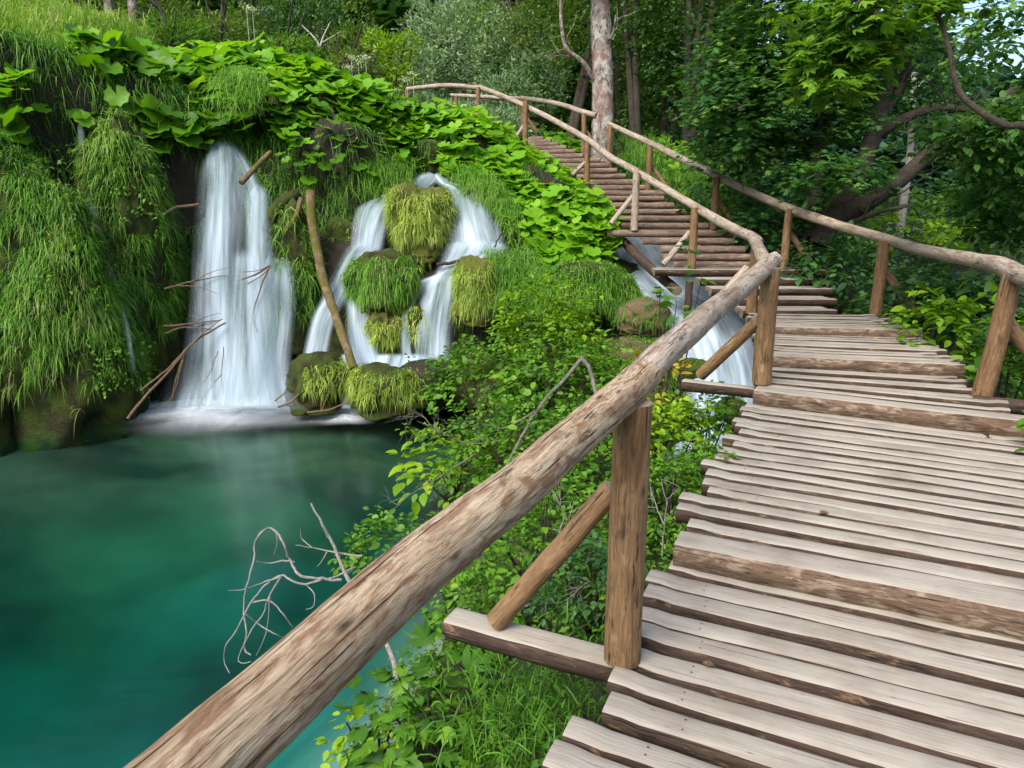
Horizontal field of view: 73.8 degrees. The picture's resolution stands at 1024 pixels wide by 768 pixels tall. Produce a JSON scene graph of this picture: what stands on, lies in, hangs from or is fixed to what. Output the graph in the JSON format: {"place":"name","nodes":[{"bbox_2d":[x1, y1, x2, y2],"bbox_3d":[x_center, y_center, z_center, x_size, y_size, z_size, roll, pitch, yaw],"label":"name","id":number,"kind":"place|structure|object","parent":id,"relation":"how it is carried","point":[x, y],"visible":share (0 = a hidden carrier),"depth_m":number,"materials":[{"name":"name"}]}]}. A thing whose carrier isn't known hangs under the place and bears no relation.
{"place":"outdoors","nodes":[
{"label":"outdoors","id":0,"kind":"place"},
{"bbox_2d":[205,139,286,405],"bbox_3d":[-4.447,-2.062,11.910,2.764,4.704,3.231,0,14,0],"label":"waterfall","id":1,"kind":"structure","parent":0,"point":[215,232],"depth_m":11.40,"materials":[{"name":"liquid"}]},
{"bbox_2d":[307,172,435,407],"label":"waterfall","id":2,"kind":"structure","parent":0,"point":[359,340],"depth_m":11.79,"materials":[{"name":"liquid"}]},
{"bbox_2d":[371,171,497,367],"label":"waterfall","id":3,"kind":"structure","parent":0,"point":[474,231],"depth_m":12.17,"materials":[{"name":"liquid"}]},
{"bbox_2d":[0,36,1023,767],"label":"ground","id":4,"kind":"structure","parent":0,"point":[126,564],"depth_m":8.78,"materials":[{"name":"soil"}]},
{"bbox_2d":[0,344,15,456],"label":"grassy mound","id":5,"kind":"object","parent":4,"relation":"on","point":[7,443],"visible":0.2,"depth_m":10.49,"materials":[{"name":"green plant"}]},
{"bbox_2d":[0,67,34,136],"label":"butterbur leaves","id":6,"kind":"object","parent":4,"relation":"on","point":[9,117],"visible":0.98,"depth_m":10.38,"materials":[{"name":"green plant"}]},
{"bbox_2d":[0,128,161,450],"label":"grassy mound","id":7,"kind":"object","parent":4,"relation":"on","point":[74,341],"visible":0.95,"depth_m":10.34,"materials":[{"name":"green plant"}]},
{"bbox_2d":[0,23,202,157],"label":"butterbur leaves","id":8,"kind":"object","parent":4,"relation":"on","point":[113,45],"visible":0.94,"depth_m":11.71,"materials":[{"name":"green plant"}]},
{"bbox_2d":[55,105,192,377],"bbox_3d":[-6.479,-2.264,11.488,1.844,4.704,1.532,0,14,0],"label":"grassy mound","id":9,"kind":"object","parent":4,"relation":"on","point":[117,169],"visible":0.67,"depth_m":11.15,"materials":[{"name":"green plant"}]},
{"bbox_2d":[47,0,210,75],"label":"forest tree","id":10,"kind":"object","parent":4,"relation":"on","point":[123,4],"visible":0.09,"depth_m":23.32,"materials":[{"name":"green plant"}]},
{"bbox_2d":[130,0,222,82],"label":"leafy shrub","id":11,"kind":"object","parent":4,"relation":"on","point":[177,39],"visible":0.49,"depth_m":17.66,"materials":[{"name":"green plant"}]},
{"bbox_2d":[181,0,261,109],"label":"leafy shrub","id":12,"kind":"object","parent":4,"relation":"on","point":[222,31],"visible":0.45,"depth_m":18.71,"materials":[{"name":"green plant"}]},
{"bbox_2d":[178,0,272,118],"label":"flowering shrub","id":13,"kind":"object","parent":4,"relation":"on","point":[259,27],"visible":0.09,"depth_m":20.79,"materials":[{"name":"green plant"}]},
{"bbox_2d":[159,265,303,420],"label":"waterfall","id":14,"kind":"structure","parent":4,"relation":"on","point":[193,375],"depth_m":12.72,"materials":[{"name":"liquid"}]},
{"bbox_2d":[263,197,334,354],"bbox_3d":[-3.869,-1.903,12.195,1.461,2.862,1.130,0,14,0],"label":"mossy rock","id":15,"kind":"object","parent":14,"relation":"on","point":[296,303],"visible":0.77,"depth_m":12.02,"materials":[{"name":"green plant"}]},
{"bbox_2d":[260,188,301,289],"bbox_3d":[-4.148,-2.563,12.009,0.344,1.724,0.994,11,17,39],"label":"mossy log","id":16,"kind":"object","parent":15,"relation":"on","point":[284,198],"visible":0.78,"depth_m":11.86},
{"bbox_2d":[306,189,357,370],"bbox_3d":[-3.103,-1.810,11.537,0.253,2.913,2.020,-8,16,-30],"label":"leaning log","id":17,"kind":"object","parent":15,"relation":"on","point":[326,289],"visible":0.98,"depth_m":11.60,"materials":[{"name":"wood"}]},
{"bbox_2d":[62,31,440,166],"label":"butterbur leaves","id":18,"kind":"object","parent":4,"relation":"on","point":[292,76],"visible":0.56,"depth_m":13.35,"materials":[{"name":"green plant"}]},
{"bbox_2d":[255,1,332,115],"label":"leafy shrub","id":19,"kind":"object","parent":4,"relation":"on","point":[299,43],"visible":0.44,"depth_m":18.78,"materials":[{"name":"green plant"}]},
{"bbox_2d":[235,0,353,118],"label":"forest tree","id":20,"kind":"object","parent":4,"relation":"on","point":[272,12],"visible":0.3,"depth_m":25.90,"materials":[{"name":"green plant"}]},
{"bbox_2d":[0,23,616,386],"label":"hanging grass","id":21,"kind":"structure","parent":4,"relation":"on","point":[502,201],"depth_m":12.56,"materials":[{"name":"plant"}]},
{"bbox_2d":[254,0,439,118],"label":"hillside tree","id":22,"kind":"object","parent":4,"relation":"on","point":[388,12],"visible":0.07,"depth_m":31.37,"materials":[{"name":"green plant"}]},
{"bbox_2d":[321,229,382,333],"bbox_3d":[-3.062,-1.777,13.101,1.587,2.379,1.447,8,16,31],"label":"wet rock","id":23,"kind":"object","parent":4,"relation":"on","point":[340,251],"visible":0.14,"depth_m":12.38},
{"bbox_2d":[312,0,395,100],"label":"forest tree","id":24,"kind":"object","parent":4,"relation":"on","point":[354,28],"visible":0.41,"depth_m":25.96,"materials":[{"name":"green plant"}]},
{"bbox_2d":[322,23,388,119],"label":"leafy shrub","id":25,"kind":"object","parent":4,"relation":"on","point":[371,65],"visible":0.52,"depth_m":18.72,"materials":[{"name":"green plant"}]},
{"bbox_2d":[315,698,420,767],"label":"yellow sapling","id":26,"kind":"object","parent":4,"relation":"on","point":[359,711],"visible":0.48,"depth_m":3.50,"materials":[{"name":"green plant"}]},
{"bbox_2d":[177,114,583,316],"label":"tufa cliff","id":27,"kind":"structure","parent":4,"relation":"on","point":[261,132],"depth_m":13.19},
{"bbox_2d":[243,107,424,189],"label":"butterbur leaves","id":28,"kind":"object","parent":27,"relation":"hanging from","point":[291,137],"visible":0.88,"depth_m":12.61,"materials":[{"name":"green plant"}]},
{"bbox_2d":[409,135,443,180],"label":"mossy rock","id":29,"kind":"object","parent":27,"relation":"on","point":[426,149],"visible":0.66,"depth_m":13.64,"materials":[{"name":"green plant"}]},
{"bbox_2d":[359,19,423,100],"bbox_3d":[-3.828,-9.198,22.346,2.275,5.050,1.833,9,16,32],"label":"young tree","id":30,"kind":"object","parent":4,"relation":"on","point":[390,67],"visible":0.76,"depth_m":21.77,"materials":[{"name":"green plant"}]},
{"bbox_2d":[328,505,460,609],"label":"willow shrub","id":31,"kind":"object","parent":4,"relation":"on","point":[359,547],"visible":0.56,"depth_m":5.49,"materials":[{"name":"green plant"}]},
{"bbox_2d":[296,180,533,408],"bbox_3d":[-1.707,-1.990,13.122,4.566,4.230,3.941,0,14,0],"label":"rock face","id":32,"kind":"object","parent":4,"relation":"on","point":[333,344],"visible":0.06,"depth_m":12.26},
{"bbox_2d":[341,362,427,420],"bbox_3d":[-2.050,0.123,10.972,1.527,0.954,1.122,0,14,0],"label":"grassy boulder","id":33,"kind":"object","parent":32,"relation":"on","point":[374,388],"visible":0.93,"depth_m":10.76,"materials":[{"name":"green plant"}]},
{"bbox_2d":[400,359,450,405],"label":"wet boulder","id":34,"kind":"object","parent":33,"relation":"on","point":[420,363],"visible":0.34,"depth_m":10.98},
{"bbox_2d":[363,311,407,356],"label":"grassy boulder","id":35,"kind":"object","parent":32,"relation":"on","point":[383,330],"visible":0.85,"depth_m":11.65,"materials":[{"name":"green plant"}]},
{"bbox_2d":[401,303,436,351],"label":"grassy boulder","id":36,"kind":"object","parent":32,"relation":"on","point":[418,331],"visible":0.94,"depth_m":11.79,"materials":[{"name":"green plant"}]},
{"bbox_2d":[332,619,532,767],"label":"maple sapling","id":37,"kind":"object","parent":4,"relation":"on","point":[362,755],"visible":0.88,"depth_m":3.42,"materials":[{"name":"green plant"}]},
{"bbox_2d":[415,259,452,337],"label":"wet rock","id":38,"kind":"object","parent":4,"relation":"on","point":[435,269],"visible":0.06,"depth_m":12.48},
{"bbox_2d":[320,216,363,242],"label":"mossy stone","id":39,"kind":"object","parent":38,"relation":"on","point":[338,229],"visible":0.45,"depth_m":12.56,"materials":[{"name":"green stone"}]},
{"bbox_2d":[338,248,423,317],"bbox_3d":[-2.281,-1.715,11.877,1.610,1.293,1.031,0,14,0],"label":"grassy boulder","id":40,"kind":"object","parent":38,"relation":"on","point":[385,280],"visible":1,"depth_m":11.63,"materials":[{"name":"green plant"}]},
{"bbox_2d":[379,182,460,263],"bbox_3d":[-1.715,-2.943,12.572,1.301,1.490,1.278,10,17,36],"label":"grassy boulder","id":41,"kind":"object","parent":38,"relation":"on","point":[419,221],"visible":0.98,"depth_m":12.28,"materials":[{"name":"green plant"}]},
{"bbox_2d":[385,423,505,516],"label":"broadleaf shrub","id":42,"kind":"object","parent":4,"relation":"on","point":[411,473],"visible":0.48,"depth_m":7.61,"materials":[{"name":"green plant"}]},
{"bbox_2d":[389,0,506,107],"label":"willow tree","id":43,"kind":"object","parent":4,"relation":"on","point":[445,25],"visible":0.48,"depth_m":27.96,"materials":[{"name":"green plant"}]},
{"bbox_2d":[401,547,525,675],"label":"leafy shrub","id":44,"kind":"object","parent":4,"relation":"on","point":[451,591],"visible":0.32,"depth_m":4.23,"materials":[{"name":"green plant"}]},
{"bbox_2d":[390,80,543,143],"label":"willow shrub","id":45,"kind":"object","parent":4,"relation":"on","point":[422,96],"visible":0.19,"depth_m":23.06,"materials":[{"name":"green plant"}]},
{"bbox_2d":[404,334,550,450],"bbox_3d":[-0.509,0.180,9.315,1.772,1.734,1.662,-8,15,-29],"label":"dark shrub","id":46,"kind":"object","parent":4,"relation":"on","point":[449,381],"visible":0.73,"depth_m":9.15,"materials":[{"name":"green plant"}]},
{"bbox_2d":[440,252,561,356],"bbox_3d":[-0.143,-1.284,12.837,2.859,2.420,2.048,0,14,0],"label":"wet rock","id":47,"kind":"object","parent":4,"relation":"on","point":[454,331],"visible":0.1,"depth_m":12.26,"materials":[{"name":"green plant"}]},
{"bbox_2d":[446,255,505,333],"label":"grassy boulder","id":48,"kind":"object","parent":47,"relation":"on","point":[472,277],"visible":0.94,"depth_m":11.48,"materials":[{"name":"green plant"}]},
{"bbox_2d":[402,380,611,507],"bbox_3d":[0.020,0.623,7.095,2.038,1.419,1.593,3,14,14],"label":"leafy shrub","id":49,"kind":"object","parent":4,"relation":"on","point":[465,434],"visible":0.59,"depth_m":6.86,"materials":[{"name":"green plant"}]},
{"bbox_2d":[482,356,597,465],"bbox_3d":[0.150,0.436,6.319,1.285,1.288,0.351,-5,14,-19],"label":"dead limb","id":50,"kind":"object","parent":49,"relation":"attached to","point":[582,359],"visible":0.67,"depth_m":6.38,"materials":[{"name":"wood"}]},
{"bbox_2d":[398,97,626,269],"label":"butterbur leaves","id":51,"kind":"object","parent":4,"relation":"on","point":[591,207],"visible":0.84,"depth_m":13.04,"materials":[{"name":"green plant"}]},
{"bbox_2d":[462,1,572,142],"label":"willow tree","id":52,"kind":"object","parent":4,"relation":"on","point":[493,75],"visible":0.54,"depth_m":26.52,"materials":[{"name":"green plant"}]},
{"bbox_2d":[326,320,732,767],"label":"ground cover","id":53,"kind":"object","parent":4,"relation":"on","point":[446,697],"visible":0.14,"depth_m":4.31,"materials":[{"name":"green plant"}]},
{"bbox_2d":[475,0,590,138],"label":"tree","id":54,"kind":"object","parent":4,"relation":"on","point":[510,44],"visible":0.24,"depth_m":27.19,"materials":[{"name":"green plant"}]},
{"bbox_2d":[406,467,674,767],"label":"grass","id":55,"kind":"structure","parent":4,"relation":"on","point":[516,703],"depth_m":3.13,"materials":[{"name":"plant"}]},
{"bbox_2d":[475,268,614,400],"bbox_3d":[0.543,-0.611,9.630,1.900,2.080,1.641,3,14,12],"label":"hornbeam shrub","id":56,"kind":"object","parent":4,"relation":"on","point":[579,320],"visible":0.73,"depth_m":9.44,"materials":[{"name":"green plant"}]},
{"bbox_2d":[427,465,664,625],"bbox_3d":[0.214,1.156,4.632,1.695,1.148,1.474,0,14,0],"label":"leafy shrub","id":57,"kind":"object","parent":4,"relation":"on","point":[534,541],"visible":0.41,"depth_m":4.39,"materials":[{"name":"green plant"}]},
{"bbox_2d":[470,0,627,138],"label":"tree","id":58,"kind":"object","parent":4,"relation":"on","point":[580,96],"visible":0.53,"depth_m":23.95,"materials":[{"name":"green plant"}]},
{"bbox_2d":[494,0,624,135],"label":"hillside tree","id":59,"kind":"object","parent":4,"relation":"on","point":[572,96],"visible":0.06,"depth_m":33.73,"materials":[{"name":"green plant"}]},
{"bbox_2d":[486,319,633,432],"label":"leafy shrub","id":60,"kind":"object","parent":4,"relation":"on","point":[524,371],"visible":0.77,"depth_m":8.41,"materials":[{"name":"green plant"}]},
{"bbox_2d":[522,532,652,639],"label":"leafy shrub","id":61,"kind":"object","parent":4,"relation":"on","point":[548,599],"visible":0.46,"depth_m":3.83,"materials":[{"name":"green plant"}]},
{"bbox_2d":[503,378,676,527],"bbox_3d":[0.673,0.638,5.931,1.325,1.380,1.250,12,18,42],"label":"leafy shrub","id":62,"kind":"object","parent":4,"relation":"on","point":[594,466],"visible":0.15,"depth_m":5.78,"materials":[{"name":"green plant"}]},
{"bbox_2d":[457,0,733,162],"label":"tall tree","id":63,"kind":"object","parent":4,"relation":"on","point":[600,73],"visible":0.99,"depth_m":16.31,"materials":[{"name":"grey plant"}]},
{"bbox_2d":[530,0,683,157],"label":"hillside tree","id":64,"kind":"object","parent":4,"relation":"on","point":[589,105],"visible":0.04,"depth_m":33.68,"materials":[{"name":"green plant"}]},
{"bbox_2d":[578,0,683,159],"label":"tree","id":65,"kind":"object","parent":4,"relation":"on","point":[619,116],"visible":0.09,"depth_m":26.03,"materials":[{"name":"green plant"}]},
{"bbox_2d":[591,333,683,394],"bbox_3d":[1.817,-0.118,10.232,1.515,1.270,1.097,0,14,0],"label":"tufa boulder","id":66,"kind":"object","parent":4,"relation":"on","point":[634,344],"visible":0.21,"depth_m":10.03,"materials":[{"name":"green plant"}]},
{"bbox_2d":[580,0,708,167],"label":"tree","id":67,"kind":"object","parent":4,"relation":"on","point":[633,95],"visible":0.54,"depth_m":22.18,"materials":[{"name":"green plant"}]},
{"bbox_2d":[593,386,718,486],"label":"leafy shrub","id":68,"kind":"object","parent":4,"relation":"on","point":[658,430],"visible":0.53,"depth_m":6.00,"materials":[{"name":"green plant"}]},
{"bbox_2d":[610,0,707,172],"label":"tree","id":69,"kind":"object","parent":4,"relation":"on","point":[665,104],"visible":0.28,"depth_m":23.93,"materials":[{"name":"green plant"}]},
{"bbox_2d":[597,422,741,551],"bbox_3d":[1.027,0.756,4.633,0.940,1.035,0.836,0,14,0],"label":"leafy shrub","id":70,"kind":"object","parent":4,"relation":"on","point":[693,472],"visible":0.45,"depth_m":4.53,"materials":[{"name":"green plant"}]},
{"bbox_2d":[613,0,735,153],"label":"tree","id":71,"kind":"object","parent":4,"relation":"on","point":[698,31],"visible":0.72,"depth_m":21.12,"materials":[{"name":"green plant"}]},
{"bbox_2d":[578,0,776,179],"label":"hillside tree","id":72,"kind":"object","parent":4,"relation":"on","point":[655,125],"visible":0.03,"depth_m":32.06,"materials":[{"name":"green plant"}]},
{"bbox_2d":[528,136,836,357],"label":"wooden stairs","id":73,"kind":"structure","parent":4,"relation":"on","point":[793,298],"depth_m":11.74,"materials":[{"name":"brown wood"}]},
{"bbox_2d":[640,239,724,481],"bbox_3d":[1.810,0.126,7.434,0.984,3.380,0.691,5,14,21],"label":"maple sapling","id":74,"kind":"object","parent":4,"relation":"on","point":[665,303],"visible":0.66,"depth_m":7.18,"materials":[{"name":"green plant"}]},
{"bbox_2d":[614,126,774,237],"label":"grass","id":75,"kind":"structure","parent":4,"relation":"on","point":[642,148],"depth_m":15.37,"materials":[{"name":"plant"}]},
{"bbox_2d":[661,379,745,456],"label":"dark shrub","id":76,"kind":"object","parent":4,"relation":"on","point":[718,432],"visible":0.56,"depth_m":6.16,"materials":[{"name":"green plant"}]},
{"bbox_2d":[641,0,778,153],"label":"tree","id":77,"kind":"object","parent":4,"relation":"on","point":[716,14],"visible":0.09,"depth_m":23.27,"materials":[{"name":"green plant"}]},
{"bbox_2d":[668,152,796,245],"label":"leafy shrub","id":78,"kind":"object","parent":4,"relation":"on","point":[699,185],"visible":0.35,"depth_m":13.24,"materials":[{"name":"green plant"}]},
{"bbox_2d":[664,157,878,266],"bbox_3d":[4.661,-3.046,12.159,3.665,2.274,3.184,0,14,0],"label":"leafy shrub","id":79,"kind":"object","parent":4,"relation":"on","point":[775,230],"visible":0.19,"depth_m":12.30,"materials":[{"name":"green plant"}]},
{"bbox_2d":[542,313,1023,767],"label":"wooden boardwalk","id":80,"kind":"structure","parent":4,"relation":"on","point":[873,617],"depth_m":2.97,"materials":[{"name":"brown wood"}]},
{"bbox_2d":[123,83,782,767],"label":"wooden railing","id":81,"kind":"object","parent":80,"relation":"on","point":[267,707],"visible":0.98,"depth_m":1.95,"materials":[{"name":"brown wood"}]},
{"bbox_2d":[450,93,1023,414],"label":"wooden railing","id":82,"kind":"object","parent":80,"relation":"on","point":[1005,327],"visible":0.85,"depth_m":8.29,"materials":[{"name":"brown wood"}]},
{"bbox_2d":[612,164,1023,478],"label":"ground cover","id":83,"kind":"object","parent":4,"relation":"on","point":[944,332],"visible":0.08,"depth_m":13.14,"materials":[{"name":"green plant"}]},
{"bbox_2d":[661,0,1019,263],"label":"spreading tree","id":84,"kind":"object","parent":4,"relation":"on","point":[743,79],"visible":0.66,"depth_m":10.55,"materials":[{"name":"green plant"}]},
{"bbox_2d":[780,220,937,314],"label":"leafy shrub","id":85,"kind":"object","parent":4,"relation":"on","point":[811,265],"visible":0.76,"depth_m":9.90,"materials":[{"name":"green plant"}]},
{"bbox_2d":[825,24,964,213],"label":"hillside tree","id":86,"kind":"object","parent":4,"relation":"on","point":[884,142],"visible":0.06,"depth_m":56.28,"materials":[{"name":"green plant"}]},
{"bbox_2d":[820,187,991,270],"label":"shrub","id":87,"kind":"object","parent":4,"relation":"on","point":[941,238],"visible":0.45,"depth_m":12.60,"materials":[{"name":"green plant"}]},
{"bbox_2d":[831,41,992,238],"bbox_3d":[8.711,-5.473,15.390,3.253,4.411,3.150,0,14,0],"label":"birch tree","id":88,"kind":"object","parent":4,"relation":"on","point":[903,199],"visible":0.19,"depth_m":14.93,"materials":[{"name":"plant"}]},
{"bbox_2d":[852,253,996,333],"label":"leafy shrub","id":89,"kind":"object","parent":4,"relation":"on","point":[908,274],"visible":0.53,"depth_m":8.33,"materials":[{"name":"green plant"}]},
{"bbox_2d":[876,277,1019,363],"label":"broadleaf shrub","id":90,"kind":"object","parent":4,"relation":"on","point":[942,300],"visible":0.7,"depth_m":7.11,"materials":[{"name":"green plant"}]},
{"bbox_2d":[880,255,1023,361],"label":"leafy shrub","id":91,"kind":"object","parent":4,"relation":"on","point":[987,280],"visible":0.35,"depth_m":7.88,"materials":[{"name":"green plant"}]},
{"bbox_2d":[890,113,1021,218],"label":"hillside tree","id":92,"kind":"object","parent":4,"relation":"on","point":[924,172],"visible":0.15,"depth_m":53.25,"materials":[{"name":"green plant"}]},
{"bbox_2d":[902,0,1023,268],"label":"leafy tree","id":93,"kind":"object","parent":4,"relation":"on","point":[990,202],"visible":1,"depth_m":6.85,"materials":[{"name":"green plant"}]},
{"bbox_2d":[754,0,997,116],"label":"maple bough","id":94,"kind":"object","parent":93,"relation":"attached to","point":[860,47],"visible":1,"depth_m":5.88,"materials":[{"name":"green plant"}]},
{"bbox_2d":[934,60,1023,201],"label":"hillside tree","id":95,"kind":"object","parent":4,"relation":"on","point":[1008,74],"visible":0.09,"depth_m":52.06,"materials":[{"name":"green plant"}]},
{"bbox_2d":[948,307,1023,414],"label":"broadleaf shrub","id":96,"kind":"object","parent":4,"relation":"on","point":[1008,367],"visible":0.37,"depth_m":5.89,"materials":[{"name":"green plant"}]},
{"bbox_2d":[613,237,755,459],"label":"stream","id":97,"kind":"structure","parent":0,"point":[738,364],"depth_m":10.49,"materials":[{"name":"liquid"}]},
{"bbox_2d":[524,258,644,322],"bbox_3d":[1.249,-1.515,11.555,2.198,1.223,1.222,0,14,0],"label":"grassy boulder","id":98,"kind":"object","parent":97,"relation":"on","point":[614,281],"visible":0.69,"depth_m":11.20,"materials":[{"name":"green plant"}]},
{"bbox_2d":[610,291,673,335],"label":"tufa boulder","id":99,"kind":"object","parent":97,"relation":"in","point":[631,316],"visible":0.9,"depth_m":10.68,"materials":[{"name":"brown stone"}]},
{"bbox_2d":[748,0,1023,92],"label":"sky","id":100,"kind":"structure","parent":0,"point":[1017,59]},
{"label":"water","id":101,"kind":"structure","parent":0,"visible":0},
{"bbox_2d":[138,396,408,420],"bbox_3d":[-4.415,0.406,11.864,5.414,0.081,3.041,-4,14,-16],"label":"water foam","id":102,"kind":"object","parent":101,"relation":"on","point":[191,409],"visible":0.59,"depth_m":11.71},
{"bbox_2d":[127,319,225,418],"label":"dry branch","id":103,"kind":"object","parent":102,"relation":"on","point":[172,365],"visible":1,"depth_m":10.98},
{"bbox_2d":[284,351,351,416],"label":"grassy boulder","id":104,"kind":"object","parent":102,"relation":"on","point":[311,378],"visible":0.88,"depth_m":10.99,"materials":[{"name":"green plant"}]},
{"bbox_2d":[223,527,361,673],"bbox_3d":[-1.496,1.439,4.648,0.963,0.967,0.300,-3,14,-11],"label":"curled branch","id":105,"kind":"object","parent":101,"relation":"on","point":[316,579],"visible":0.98,"depth_m":4.59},
{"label":"hill","id":106,"kind":"structure","parent":0,"visible":0},
{"bbox_2d":[0,0,158,48],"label":"meadow grass","id":107,"kind":"structure","parent":106,"relation":"on","point":[51,18],"depth_m":13.55,"materials":[{"name":"plant"}]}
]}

